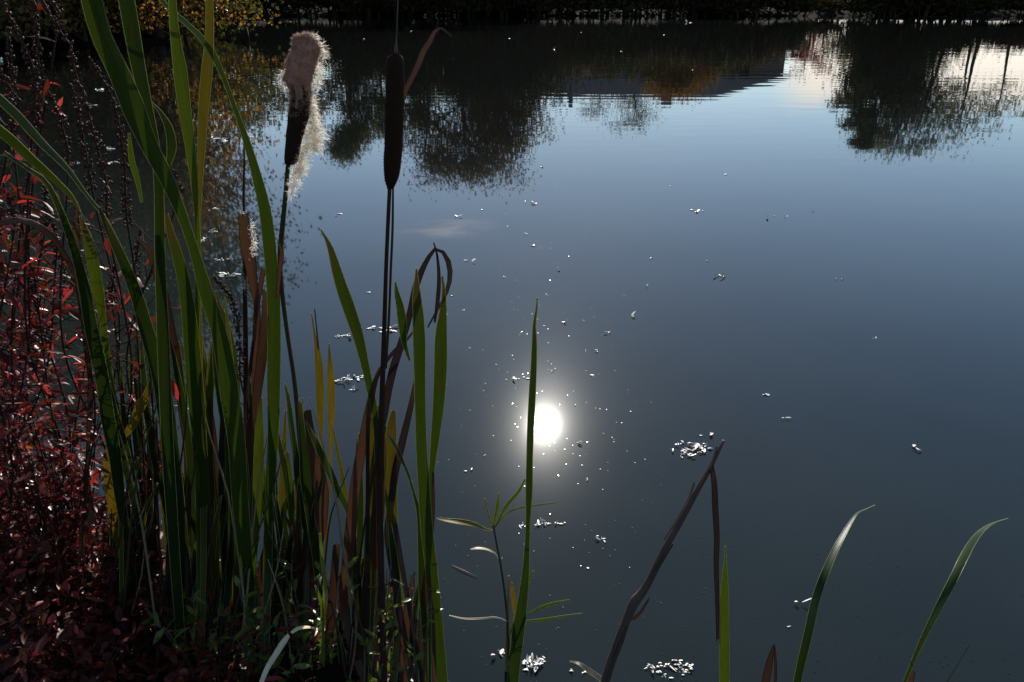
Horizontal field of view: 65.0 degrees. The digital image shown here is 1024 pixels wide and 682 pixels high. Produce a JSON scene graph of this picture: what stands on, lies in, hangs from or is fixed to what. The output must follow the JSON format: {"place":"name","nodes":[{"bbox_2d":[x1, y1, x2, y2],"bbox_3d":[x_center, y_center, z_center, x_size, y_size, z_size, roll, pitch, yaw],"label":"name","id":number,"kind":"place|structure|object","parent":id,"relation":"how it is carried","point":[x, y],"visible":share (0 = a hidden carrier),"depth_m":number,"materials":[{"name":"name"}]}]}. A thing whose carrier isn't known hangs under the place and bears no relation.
{"place":"outdoors","nodes":[
{"label":"outdoors","id":0,"kind":"place"},
{"bbox_2d":[0,16,1023,681],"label":"water","id":1,"kind":"structure","parent":0,"point":[508,120],"depth_m":3.92,"materials":[{"name":"liquid"}]},
{"bbox_2d":[507,297,537,681],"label":"reed","id":2,"kind":"object","parent":1,"relation":"on","point":[516,644],"visible":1,"depth_m":1.52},
{"bbox_2d":[522,653,545,671],"bbox_3d":[0.044,0.720,1.803,0.047,0.020,0.051,15,28,30],"label":"floating scrap","id":3,"kind":"object","parent":1,"relation":"on","point":[527,660],"visible":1,"depth_m":1.81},
{"bbox_2d":[79,91,1022,681],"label":"water flecks","id":4,"kind":"object","parent":1,"relation":"on","point":[721,439],"visible":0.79,"depth_m":2.61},
{"bbox_2d":[601,440,724,681],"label":"broken stalk","id":5,"kind":"object","parent":1,"relation":"on","point":[636,599],"visible":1,"depth_m":1.56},
{"bbox_2d":[719,546,728,681],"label":"reed","id":6,"kind":"object","parent":1,"relation":"on","point":[724,636],"visible":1,"depth_m":1.63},
{"bbox_2d":[762,644,776,681],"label":"reed","id":7,"kind":"object","parent":1,"relation":"on","point":[766,677],"visible":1,"depth_m":1.68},
{"bbox_2d":[793,505,874,681],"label":"reed","id":8,"kind":"object","parent":1,"relation":"on","point":[812,617],"visible":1,"depth_m":1.65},
{"bbox_2d":[903,518,1008,681],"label":"reed","id":9,"kind":"object","parent":1,"relation":"on","point":[955,574],"visible":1,"depth_m":1.65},
{"bbox_2d":[0,0,1023,681],"bbox_3d":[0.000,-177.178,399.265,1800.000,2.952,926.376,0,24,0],"label":"ground","id":10,"kind":"structure","parent":0,"point":[334,672],"depth_m":20.15,"materials":[{"name":"soil"}]},
{"bbox_2d":[0,64,37,519],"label":"loosestrife plant","id":11,"kind":"object","parent":10,"relation":"on","point":[22,137],"visible":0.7,"depth_m":1.36,"materials":[{"name":"red plant"}]},
{"bbox_2d":[0,203,43,500],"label":"loosestrife plant","id":12,"kind":"object","parent":10,"relation":"on","point":[4,375],"visible":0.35,"depth_m":1.60,"materials":[{"name":"red plant"}]},
{"bbox_2d":[0,0,66,41],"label":"bank bush","id":13,"kind":"object","parent":10,"relation":"on","point":[3,9],"visible":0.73,"depth_m":15.34,"materials":[{"name":"green plant"}]},
{"bbox_2d":[0,190,71,585],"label":"loosestrife plant","id":14,"kind":"object","parent":10,"relation":"on","point":[16,303],"visible":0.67,"depth_m":1.49,"materials":[{"name":"red plant"}]},
{"bbox_2d":[0,417,72,636],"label":"red shrub","id":15,"kind":"object","parent":10,"relation":"on","point":[20,438],"visible":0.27,"depth_m":1.62,"materials":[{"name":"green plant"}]},
{"bbox_2d":[0,444,79,667],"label":"red shrub","id":16,"kind":"object","parent":10,"relation":"on","point":[38,569],"visible":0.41,"depth_m":1.65,"materials":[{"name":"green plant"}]},
{"bbox_2d":[0,546,79,680],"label":"red shrub","id":17,"kind":"object","parent":10,"relation":"on","point":[8,615],"visible":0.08,"depth_m":1.68,"materials":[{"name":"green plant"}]},
{"bbox_2d":[0,161,81,567],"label":"loosestrife plant","id":18,"kind":"object","parent":10,"relation":"on","point":[44,192],"visible":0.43,"depth_m":1.60,"materials":[{"name":"red plant"}]},
{"bbox_2d":[0,209,92,626],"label":"cattail plant","id":19,"kind":"object","parent":10,"relation":"on","point":[51,236],"visible":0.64,"depth_m":1.52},
{"bbox_2d":[0,337,94,608],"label":"red shrub","id":20,"kind":"object","parent":10,"relation":"on","point":[42,487],"visible":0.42,"depth_m":1.68,"materials":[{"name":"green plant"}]},
{"bbox_2d":[0,0,96,576],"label":"loosestrife plant","id":21,"kind":"object","parent":10,"relation":"on","point":[35,8],"visible":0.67,"depth_m":1.35,"materials":[{"name":"red plant"}]},
{"bbox_2d":[1,259,102,556],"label":"loosestrife plant","id":22,"kind":"object","parent":10,"relation":"on","point":[75,442],"visible":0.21,"depth_m":1.74,"materials":[{"name":"red plant"}]},
{"bbox_2d":[0,0,105,550],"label":"loosestrife plant","id":23,"kind":"object","parent":10,"relation":"on","point":[32,111],"visible":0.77,"depth_m":1.34,"materials":[{"name":"red plant"}]},
{"bbox_2d":[0,0,106,32],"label":"bush","id":24,"kind":"object","parent":10,"relation":"on","point":[2,19],"visible":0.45,"depth_m":16.95,"materials":[{"name":"green plant"}]},
{"bbox_2d":[0,528,110,681],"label":"red shrub","id":25,"kind":"object","parent":10,"relation":"on","point":[45,639],"visible":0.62,"depth_m":1.56,"materials":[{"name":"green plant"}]},
{"bbox_2d":[0,0,111,39],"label":"bank bush","id":26,"kind":"object","parent":10,"relation":"on","point":[5,24],"visible":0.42,"depth_m":16.95,"materials":[{"name":"green plant"}]},
{"bbox_2d":[0,553,115,681],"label":"red shrub","id":27,"kind":"object","parent":10,"relation":"on","point":[48,675],"visible":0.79,"depth_m":1.54,"materials":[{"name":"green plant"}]},
{"bbox_2d":[0,0,118,42],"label":"bank bush","id":28,"kind":"object","parent":10,"relation":"on","point":[62,16],"visible":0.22,"depth_m":18.08,"materials":[{"name":"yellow plant"}]},
{"bbox_2d":[0,486,121,660],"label":"red shrub","id":29,"kind":"object","parent":10,"relation":"on","point":[112,552],"visible":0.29,"depth_m":1.70,"materials":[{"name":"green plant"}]},
{"bbox_2d":[0,392,125,613],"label":"red shrub","id":30,"kind":"object","parent":10,"relation":"on","point":[89,537],"visible":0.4,"depth_m":1.75,"materials":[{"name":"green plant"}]},
{"bbox_2d":[11,0,118,37],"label":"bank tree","id":31,"kind":"object","parent":10,"relation":"on","point":[80,11],"visible":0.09,"depth_m":18.48,"materials":[{"name":"yellow plant"}]},
{"bbox_2d":[0,94,136,662],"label":"cattail plant","id":32,"kind":"object","parent":10,"relation":"on","point":[99,349],"visible":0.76,"depth_m":1.37,"materials":[{"name":"plant"}]},
{"bbox_2d":[2,0,147,575],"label":"loosestrife plant","id":33,"kind":"object","parent":10,"relation":"on","point":[60,122],"visible":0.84,"depth_m":1.34,"materials":[{"name":"plant"}]},
{"bbox_2d":[0,250,155,595],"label":"loosestrife plant","id":34,"kind":"object","parent":10,"relation":"on","point":[42,285],"visible":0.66,"depth_m":1.56,"materials":[{"name":"red plant"}]},
{"bbox_2d":[3,0,152,41],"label":"bank bush","id":35,"kind":"object","parent":10,"relation":"on","point":[83,36],"visible":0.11,"depth_m":19.73,"materials":[{"name":"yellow plant"}]},
{"bbox_2d":[26,83,133,551],"bbox_3d":[-0.917,0.106,1.663,0.487,1.246,0.115,6,25,13],"label":"loosestrife plant","id":36,"kind":"object","parent":10,"relation":"on","point":[84,153],"visible":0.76,"depth_m":1.45,"materials":[{"name":"brown plant"}]},
{"bbox_2d":[0,557,166,681],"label":"red shrub","id":37,"kind":"object","parent":10,"relation":"on","point":[97,613],"visible":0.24,"depth_m":1.69,"materials":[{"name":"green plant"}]},
{"bbox_2d":[0,102,176,614],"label":"cattail plant","id":38,"kind":"object","parent":10,"relation":"on","point":[18,147],"visible":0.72,"depth_m":1.55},
{"bbox_2d":[3,603,177,681],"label":"red shrub","id":39,"kind":"object","parent":10,"relation":"on","point":[108,673],"visible":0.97,"depth_m":1.56,"materials":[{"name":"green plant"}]},
{"bbox_2d":[23,446,164,630],"bbox_3d":[-0.901,0.463,1.789,0.336,0.474,0.252,14,28,29],"label":"red shrub","id":40,"kind":"object","parent":10,"relation":"on","point":[89,521],"visible":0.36,"depth_m":1.74,"materials":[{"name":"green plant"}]},
{"bbox_2d":[50,394,158,662],"bbox_3d":[-0.770,0.397,1.663,0.332,0.855,0.181,0,24,0],"label":"dead reed","id":41,"kind":"object","parent":10,"relation":"on","point":[110,585],"visible":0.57,"depth_m":1.64,"materials":[{"name":"plant"}]},
{"bbox_2d":[34,558,189,668],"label":"red shrub","id":42,"kind":"object","parent":10,"relation":"on","point":[140,618],"visible":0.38,"depth_m":1.72,"materials":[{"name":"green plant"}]},
{"bbox_2d":[57,56,188,579],"bbox_3d":[-0.761,0.091,1.639,0.382,1.293,0.210,12,27,24],"label":"loosestrife plant","id":43,"kind":"object","parent":10,"relation":"on","point":[121,129],"visible":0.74,"depth_m":1.38,"materials":[{"name":"brown plant"}]},
{"bbox_2d":[67,228,183,579],"bbox_3d":[-0.840,0.227,1.698,0.399,0.978,0.174,9,26,20],"label":"loosestrife plant","id":44,"kind":"object","parent":10,"relation":"on","point":[138,255],"visible":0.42,"depth_m":1.55,"materials":[{"name":"brown plant"}]},
{"bbox_2d":[101,457,157,625],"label":"cattail plant","id":45,"kind":"object","parent":10,"relation":"on","point":[147,505],"visible":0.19,"depth_m":1.75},
{"bbox_2d":[116,330,162,612],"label":"cattail plant","id":46,"kind":"object","parent":10,"relation":"on","point":[122,396],"visible":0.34,"depth_m":1.66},
{"bbox_2d":[128,339,170,629],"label":"cattail plant","id":47,"kind":"object","parent":10,"relation":"on","point":[147,417],"visible":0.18,"depth_m":1.68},
{"bbox_2d":[98,207,208,650],"bbox_3d":[-0.647,0.234,1.539,0.145,1.088,0.335,-17,29,-33],"label":"cattail plant","id":48,"kind":"object","parent":10,"relation":"on","point":[192,358],"visible":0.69,"depth_m":1.46,"materials":[{"name":"plant"}]},
{"bbox_2d":[118,376,196,665],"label":"dead reed","id":49,"kind":"object","parent":10,"relation":"on","point":[164,592],"visible":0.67,"depth_m":1.66,"materials":[{"name":"plant"}]},
{"bbox_2d":[134,465,187,642],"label":"cattail plant","id":50,"kind":"object","parent":10,"relation":"on","point":[154,565],"visible":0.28,"depth_m":1.79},
{"bbox_2d":[126,598,200,647],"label":"bank weed","id":51,"kind":"object","parent":10,"relation":"on","point":[192,619],"visible":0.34,"depth_m":1.73,"materials":[{"name":"green plant"}]},
{"bbox_2d":[92,600,238,681],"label":"red shrub","id":52,"kind":"object","parent":10,"relation":"on","point":[136,644],"visible":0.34,"depth_m":1.72,"materials":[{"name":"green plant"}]},
{"bbox_2d":[81,0,254,681],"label":"cattail plant","id":53,"kind":"object","parent":10,"relation":"on","point":[133,96],"visible":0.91,"depth_m":1.28,"materials":[{"name":"plant"}]},
{"bbox_2d":[48,0,290,40],"bbox_3d":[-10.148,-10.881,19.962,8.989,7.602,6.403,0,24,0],"label":"golden shrub","id":54,"kind":"object","parent":10,"relation":"on","point":[159,25],"visible":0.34,"depth_m":20.73,"materials":[{"name":"yellow plant"}]},
{"bbox_2d":[145,588,231,677],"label":"bank weed","id":55,"kind":"object","parent":10,"relation":"on","point":[177,648],"visible":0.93,"depth_m":1.60,"materials":[{"name":"green plant"}]},
{"bbox_2d":[168,0,213,650],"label":"cattail plant","id":56,"kind":"object","parent":10,"relation":"on","point":[194,161],"visible":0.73,"depth_m":1.22,"materials":[{"name":"plant"}]},
{"bbox_2d":[0,464,392,681],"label":"leaf litter","id":57,"kind":"object","parent":10,"relation":"on","point":[292,649],"visible":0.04,"depth_m":1.80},
{"bbox_2d":[169,334,232,630],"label":"cattail plant","id":58,"kind":"object","parent":10,"relation":"on","point":[188,440],"visible":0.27,"depth_m":1.69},
{"bbox_2d":[178,290,240,634],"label":"cattail plant","id":59,"kind":"object","parent":10,"relation":"on","point":[208,389],"visible":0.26,"depth_m":1.66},
{"bbox_2d":[147,587,281,681],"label":"red shrub","id":60,"kind":"object","parent":10,"relation":"on","point":[179,674],"visible":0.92,"depth_m":1.62,"materials":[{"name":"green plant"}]},
{"bbox_2d":[191,495,241,640],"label":"cattail plant","id":61,"kind":"object","parent":10,"relation":"on","point":[231,590],"visible":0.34,"depth_m":1.82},
{"bbox_2d":[193,611,253,672],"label":"bank weed","id":62,"kind":"object","parent":10,"relation":"on","point":[225,614],"visible":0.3,"depth_m":1.75,"materials":[{"name":"green plant"}]},
{"bbox_2d":[159,0,294,662],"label":"cattail plant","id":63,"kind":"object","parent":10,"relation":"on","point":[269,348],"visible":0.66,"depth_m":1.53,"materials":[{"name":"plant"}]},
{"bbox_2d":[213,276,251,510],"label":"plant","id":64,"kind":"object","parent":10,"relation":"on","point":[237,330],"visible":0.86,"depth_m":1.48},
{"bbox_2d":[212,294,254,631],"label":"cattail plant","id":65,"kind":"object","parent":10,"relation":"on","point":[221,456],"visible":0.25,"depth_m":1.64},
{"bbox_2d":[198,373,285,668],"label":"dead reed","id":66,"kind":"object","parent":10,"relation":"on","point":[242,578],"visible":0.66,"depth_m":1.66,"materials":[{"name":"plant"}]},
{"bbox_2d":[236,144,260,627],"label":"cattail plant","id":67,"kind":"object","parent":10,"relation":"on","point":[248,250],"visible":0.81,"depth_m":1.46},
{"bbox_2d":[231,575,291,681],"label":"bank weed","id":68,"kind":"object","parent":10,"relation":"on","point":[242,634],"visible":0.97,"depth_m":1.64,"materials":[{"name":"green plant"}]},
{"bbox_2d":[241,448,294,621],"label":"cattail plant","id":69,"kind":"object","parent":10,"relation":"on","point":[282,524],"visible":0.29,"depth_m":1.79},
{"bbox_2d":[244,0,303,14],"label":"bank shrub","id":70,"kind":"object","parent":10,"relation":"on","point":[266,7],"visible":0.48,"depth_m":36.27,"materials":[{"name":"green plant"}]},
{"bbox_2d":[245,642,310,681],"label":"bank weed","id":71,"kind":"object","parent":10,"relation":"on","point":[276,663],"visible":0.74,"depth_m":1.66,"materials":[{"name":"green plant"}]},
{"bbox_2d":[263,398,303,631],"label":"cattail plant","id":72,"kind":"object","parent":10,"relation":"on","point":[282,494],"visible":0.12,"depth_m":1.75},
{"bbox_2d":[271,535,300,590],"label":"loosestrife plant","id":73,"kind":"object","parent":10,"relation":"on","point":[284,557],"visible":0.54,"depth_m":1.76,"materials":[{"name":"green plant"}]},
{"bbox_2d":[259,626,315,681],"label":"fallen stem","id":74,"kind":"object","parent":10,"relation":"on","point":[277,651],"visible":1,"depth_m":1.49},
{"bbox_2d":[249,0,333,16],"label":"bank shrub","id":75,"kind":"object","parent":10,"relation":"on","point":[295,6],"visible":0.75,"depth_m":36.21,"materials":[{"name":"green plant"}]},
{"bbox_2d":[262,471,324,651],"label":"cattail plant","id":76,"kind":"object","parent":10,"relation":"on","point":[288,553],"visible":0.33,"depth_m":1.78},
{"bbox_2d":[272,559,325,676],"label":"bank weed","id":77,"kind":"object","parent":10,"relation":"on","point":[295,623],"visible":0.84,"depth_m":1.69,"materials":[{"name":"green plant"}]},
{"bbox_2d":[272,410,326,625],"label":"cattail plant","id":78,"kind":"object","parent":10,"relation":"on","point":[298,537],"visible":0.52,"depth_m":1.71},
{"bbox_2d":[255,467,349,673],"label":"dead reed","id":79,"kind":"object","parent":10,"relation":"on","point":[284,616],"visible":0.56,"depth_m":1.68,"materials":[{"name":"plant"}]},
{"bbox_2d":[276,31,331,655],"bbox_3d":[-0.386,0.139,1.488,0.106,1.348,0.350,-16,29,-32],"label":"cattail plant","id":80,"kind":"object","parent":10,"relation":"on","point":[301,67],"visible":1,"depth_m":1.18,"materials":[{"name":"plant"}]},
{"bbox_2d":[296,617,347,670],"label":"bank weed","id":81,"kind":"object","parent":10,"relation":"on","point":[331,654],"visible":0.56,"depth_m":1.77,"materials":[{"name":"green plant"}]},
{"bbox_2d":[311,309,334,557],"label":"cattail plant","id":82,"kind":"object","parent":10,"relation":"on","point":[319,379],"visible":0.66,"depth_m":1.65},
{"bbox_2d":[297,402,356,667],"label":"cattail plant","id":83,"kind":"object","parent":10,"relation":"on","point":[313,466],"visible":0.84,"depth_m":1.68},
{"bbox_2d":[284,0,387,16],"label":"bank shrub","id":84,"kind":"object","parent":10,"relation":"on","point":[324,3],"visible":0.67,"depth_m":36.20,"materials":[{"name":"green plant"}]},
{"bbox_2d":[309,397,378,678],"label":"dead reed","id":85,"kind":"object","parent":10,"relation":"on","point":[352,646],"visible":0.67,"depth_m":1.70,"materials":[{"name":"plant"}]},
{"bbox_2d":[331,423,383,625],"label":"cattail plant","id":86,"kind":"object","parent":10,"relation":"on","point":[360,522],"visible":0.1,"depth_m":1.72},
{"bbox_2d":[338,538,378,633],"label":"cattail plant","id":87,"kind":"object","parent":10,"relation":"on","point":[359,590],"visible":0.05,"depth_m":1.86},
{"bbox_2d":[327,0,403,16],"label":"bank shrub","id":88,"kind":"object","parent":10,"relation":"on","point":[354,4],"visible":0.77,"depth_m":36.05,"materials":[{"name":"green plant"}]},
{"bbox_2d":[320,229,412,681],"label":"cattail plant","id":89,"kind":"object","parent":10,"relation":"on","point":[367,444],"visible":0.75,"depth_m":1.56,"materials":[{"name":"plant"}]},
{"bbox_2d":[346,639,398,681],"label":"bank weed","id":90,"kind":"object","parent":10,"relation":"on","point":[369,662],"visible":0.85,"depth_m":1.65,"materials":[{"name":"green plant"}]},
{"bbox_2d":[345,556,403,679],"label":"bank weed","id":91,"kind":"object","parent":10,"relation":"on","point":[383,618],"visible":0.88,"depth_m":1.61,"materials":[{"name":"green plant"}]},
{"bbox_2d":[354,410,436,681],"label":"cattail plant","id":92,"kind":"object","parent":10,"relation":"on","point":[391,515],"visible":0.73,"depth_m":1.60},
{"bbox_2d":[385,572,418,637],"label":"cattail plant","id":93,"kind":"object","parent":10,"relation":"on","point":[416,600],"visible":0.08,"depth_m":1.88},
{"bbox_2d":[376,0,451,681],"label":"cattail plant","id":94,"kind":"object","parent":10,"relation":"on","point":[397,90],"visible":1,"depth_m":1.24,"materials":[{"name":"green leaf"},{"name":"brown seed head"},{"name":"plant stem"}]},
{"bbox_2d":[386,574,442,681],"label":"bank weed","id":95,"kind":"object","parent":10,"relation":"on","point":[420,655],"visible":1,"depth_m":1.58,"materials":[{"name":"green plant"}]},
{"bbox_2d":[384,243,452,681],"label":"cattail plant","id":96,"kind":"object","parent":10,"relation":"on","point":[425,514],"visible":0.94,"depth_m":1.43,"materials":[{"name":"plant"}]},
{"bbox_2d":[436,479,582,671],"bbox_3d":[-0.001,0.534,1.684,0.298,0.597,0.047,0,24,0],"label":"reed shoot","id":97,"kind":"object","parent":10,"relation":"on","point":[511,590],"visible":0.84,"depth_m":1.66,"materials":[{"name":"plant"}]},
{"bbox_2d":[513,0,600,16],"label":"bank shrub","id":98,"kind":"object","parent":10,"relation":"on","point":[568,6],"visible":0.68,"depth_m":35.83,"materials":[{"name":"green plant"}]},
{"bbox_2d":[566,0,645,16],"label":"bank shrub","id":99,"kind":"object","parent":10,"relation":"on","point":[606,5],"visible":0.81,"depth_m":35.77,"materials":[{"name":"green plant"}]},
{"bbox_2d":[612,0,675,16],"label":"bank shrub","id":100,"kind":"object","parent":10,"relation":"on","point":[643,6],"visible":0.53,"depth_m":36.32,"materials":[{"name":"green plant"}]},
{"bbox_2d":[632,0,710,16],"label":"bank shrub","id":101,"kind":"object","parent":10,"relation":"on","point":[671,5],"visible":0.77,"depth_m":36.14,"materials":[{"name":"green plant"}]},
{"bbox_2d":[686,0,764,16],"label":"bank shrub","id":102,"kind":"object","parent":10,"relation":"on","point":[732,5],"visible":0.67,"depth_m":36.30,"materials":[{"name":"green plant"}]},
{"bbox_2d":[713,0,800,16],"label":"bank shrub","id":103,"kind":"object","parent":10,"relation":"on","point":[756,9],"visible":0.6,"depth_m":36.40,"materials":[{"name":"green plant"}]},
{"bbox_2d":[754,0,812,13],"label":"bank shrub","id":104,"kind":"object","parent":10,"relation":"on","point":[778,4],"visible":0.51,"depth_m":36.41,"materials":[{"name":"green plant"}]},
{"bbox_2d":[771,0,825,15],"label":"bank shrub","id":105,"kind":"object","parent":10,"relation":"on","point":[805,6],"visible":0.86,"depth_m":36.40,"materials":[{"name":"green plant"}]},
{"bbox_2d":[815,0,848,16],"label":"bank shrub","id":106,"kind":"object","parent":10,"relation":"on","point":[830,6],"visible":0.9,"depth_m":36.40,"materials":[{"name":"green plant"}]},
{"bbox_2d":[833,0,896,16],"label":"bank shrub","id":107,"kind":"object","parent":10,"relation":"on","point":[854,7],"visible":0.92,"depth_m":36.36,"materials":[{"name":"green plant"}]},
{"bbox_2d":[840,0,933,16],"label":"bank shrub","id":108,"kind":"object","parent":10,"relation":"on","point":[896,5],"visible":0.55,"depth_m":36.73,"materials":[{"name":"green plant"}]},
{"bbox_2d":[985,0,1023,16],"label":"bank shrub","id":109,"kind":"object","parent":10,"relation":"on","point":[1018,3],"visible":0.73,"depth_m":36.26,"materials":[{"name":"green plant"}]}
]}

